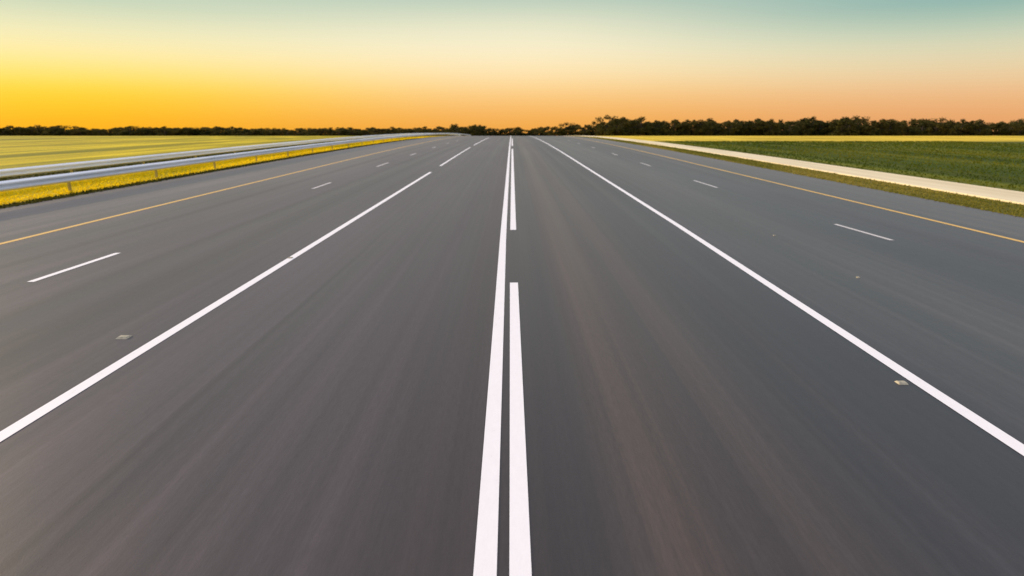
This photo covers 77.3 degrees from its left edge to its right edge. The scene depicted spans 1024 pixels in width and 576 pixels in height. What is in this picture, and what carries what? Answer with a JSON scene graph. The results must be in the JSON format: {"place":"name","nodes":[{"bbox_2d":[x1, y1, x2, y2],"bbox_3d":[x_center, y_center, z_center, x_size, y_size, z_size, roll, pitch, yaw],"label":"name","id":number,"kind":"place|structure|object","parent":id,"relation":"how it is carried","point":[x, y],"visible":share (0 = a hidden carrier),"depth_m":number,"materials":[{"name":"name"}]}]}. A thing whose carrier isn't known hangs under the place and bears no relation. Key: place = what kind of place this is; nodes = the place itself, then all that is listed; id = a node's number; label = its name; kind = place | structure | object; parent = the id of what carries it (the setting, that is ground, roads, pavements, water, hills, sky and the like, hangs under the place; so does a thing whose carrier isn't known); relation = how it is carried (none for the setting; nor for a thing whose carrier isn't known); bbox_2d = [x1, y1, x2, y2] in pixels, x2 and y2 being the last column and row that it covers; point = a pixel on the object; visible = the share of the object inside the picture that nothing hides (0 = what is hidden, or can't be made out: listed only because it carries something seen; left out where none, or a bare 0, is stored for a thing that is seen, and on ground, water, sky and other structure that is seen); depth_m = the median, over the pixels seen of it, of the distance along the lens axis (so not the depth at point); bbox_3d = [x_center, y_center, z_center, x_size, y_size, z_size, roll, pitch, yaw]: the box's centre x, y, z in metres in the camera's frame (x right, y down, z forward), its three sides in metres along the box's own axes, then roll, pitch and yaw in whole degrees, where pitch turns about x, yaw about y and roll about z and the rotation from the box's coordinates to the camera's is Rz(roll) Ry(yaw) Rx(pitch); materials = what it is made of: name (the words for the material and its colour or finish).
{"place":"outdoors","nodes":[
{"label":"outdoors","id":0,"kind":"place"},
{"bbox_2d":[0,136,1023,575],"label":"highway road","id":1,"kind":"structure","parent":0,"point":[692,406],"depth_m":6.84,"materials":[{"name":"grey asphalt"}]},
{"bbox_2d":[116,335,131,338],"bbox_3d":[-4.800,0.602,7.912,0.140,0.018,0.140,0,15,0],"label":"pavement marker","id":2,"kind":"object","parent":1,"relation":"on","point":[123,336],"visible":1,"depth_m":7.89,"materials":[{"name":"ceramic"}]},
{"bbox_2d":[0,136,1023,575],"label":"road markings","id":3,"kind":"object","parent":1,"relation":"on","point":[486,552],"visible":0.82,"depth_m":6.33,"materials":[{"name":"white paint"}]},
{"bbox_2d":[894,381,908,384],"bbox_3d":[3.980,0.962,6.538,0.100,0.018,0.090,0,15,0],"label":"pavement marker","id":4,"kind":"object","parent":1,"relation":"on","point":[901,382],"visible":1,"depth_m":6.51,"materials":[{"name":"ceramic"}]},
{"bbox_2d":[0,136,1023,217],"bbox_3d":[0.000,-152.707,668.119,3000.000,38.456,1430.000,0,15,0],"label":"ground","id":5,"kind":"structure","parent":0,"point":[21,151],"depth_m":61.66,"materials":[{"name":"green plant"}]},
{"bbox_2d":[6,136,419,179],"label":"grass verge","id":6,"kind":"object","parent":5,"relation":"on","point":[39,175],"depth_m":36.22,"materials":[{"name":"green plant"}]},
{"bbox_2d":[0,133,460,180],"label":"guardrail","id":7,"kind":"object","parent":6,"relation":"on","point":[22,171],"visible":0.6,"depth_m":35.15,"materials":[{"name":"metal"}]},
{"bbox_2d":[0,136,439,208],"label":"grass verge","id":8,"kind":"object","parent":5,"relation":"on","point":[49,190],"depth_m":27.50,"materials":[{"name":"yellow plant"}]},
{"bbox_2d":[0,133,470,191],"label":"guardrail","id":9,"kind":"object","parent":8,"relation":"on","point":[24,183],"visible":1,"depth_m":28.90,"materials":[{"name":"metal"}]},
{"bbox_2d":[0,126,450,135],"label":"distant tree line","id":10,"kind":"object","parent":5,"relation":"on","point":[164,131],"visible":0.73,"depth_m":317.80,"materials":[{"name":"green plant"}]},
{"bbox_2d":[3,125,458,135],"bbox_3d":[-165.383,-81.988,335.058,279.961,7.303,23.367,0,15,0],"label":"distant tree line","id":11,"kind":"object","parent":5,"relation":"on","point":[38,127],"visible":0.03,"depth_m":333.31,"materials":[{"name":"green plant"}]},
{"bbox_2d":[448,124,484,135],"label":"distant tree line","id":12,"kind":"object","parent":5,"relation":"on","point":[473,130],"visible":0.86,"depth_m":284.96,"materials":[{"name":"green plant"}]},
{"bbox_2d":[417,126,538,135],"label":"distant tree line","id":13,"kind":"object","parent":5,"relation":"on","point":[518,131],"visible":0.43,"depth_m":338.85,"materials":[{"name":"green plant"}]},
{"bbox_2d":[532,121,611,135],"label":"distant tree line","id":14,"kind":"object","parent":5,"relation":"on","point":[587,130],"visible":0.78,"depth_m":307.55,"materials":[{"name":"green plant"}]},
{"bbox_2d":[577,136,1023,217],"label":"grass verge","id":15,"kind":"object","parent":5,"relation":"on","point":[962,199],"depth_m":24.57,"materials":[{"name":"green plant"}]},
{"bbox_2d":[587,136,1023,204],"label":"footpath","id":16,"kind":"structure","parent":5,"relation":"on","point":[1005,195],"depth_m":29.80,"materials":[{"name":"concrete"}]},
{"bbox_2d":[594,114,1023,135],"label":"distant tree line","id":17,"kind":"object","parent":5,"relation":"on","point":[845,126],"visible":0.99,"depth_m":285.52,"materials":[{"name":"green plant"}]},
{"bbox_2d":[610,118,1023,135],"bbox_3d":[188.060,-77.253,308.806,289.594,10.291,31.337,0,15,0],"label":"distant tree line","id":18,"kind":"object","parent":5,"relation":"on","point":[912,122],"visible":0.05,"depth_m":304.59,"materials":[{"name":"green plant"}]},
{"bbox_2d":[0,0,1023,135],"label":"sky","id":19,"kind":"structure","parent":0,"point":[101,64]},
{"bbox_2d":[655,140,1023,191],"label":"field grass","id":20,"kind":"structure","parent":0,"point":[821,143],"depth_m":53.36,"materials":[{"name":"green plant"}]}
]}

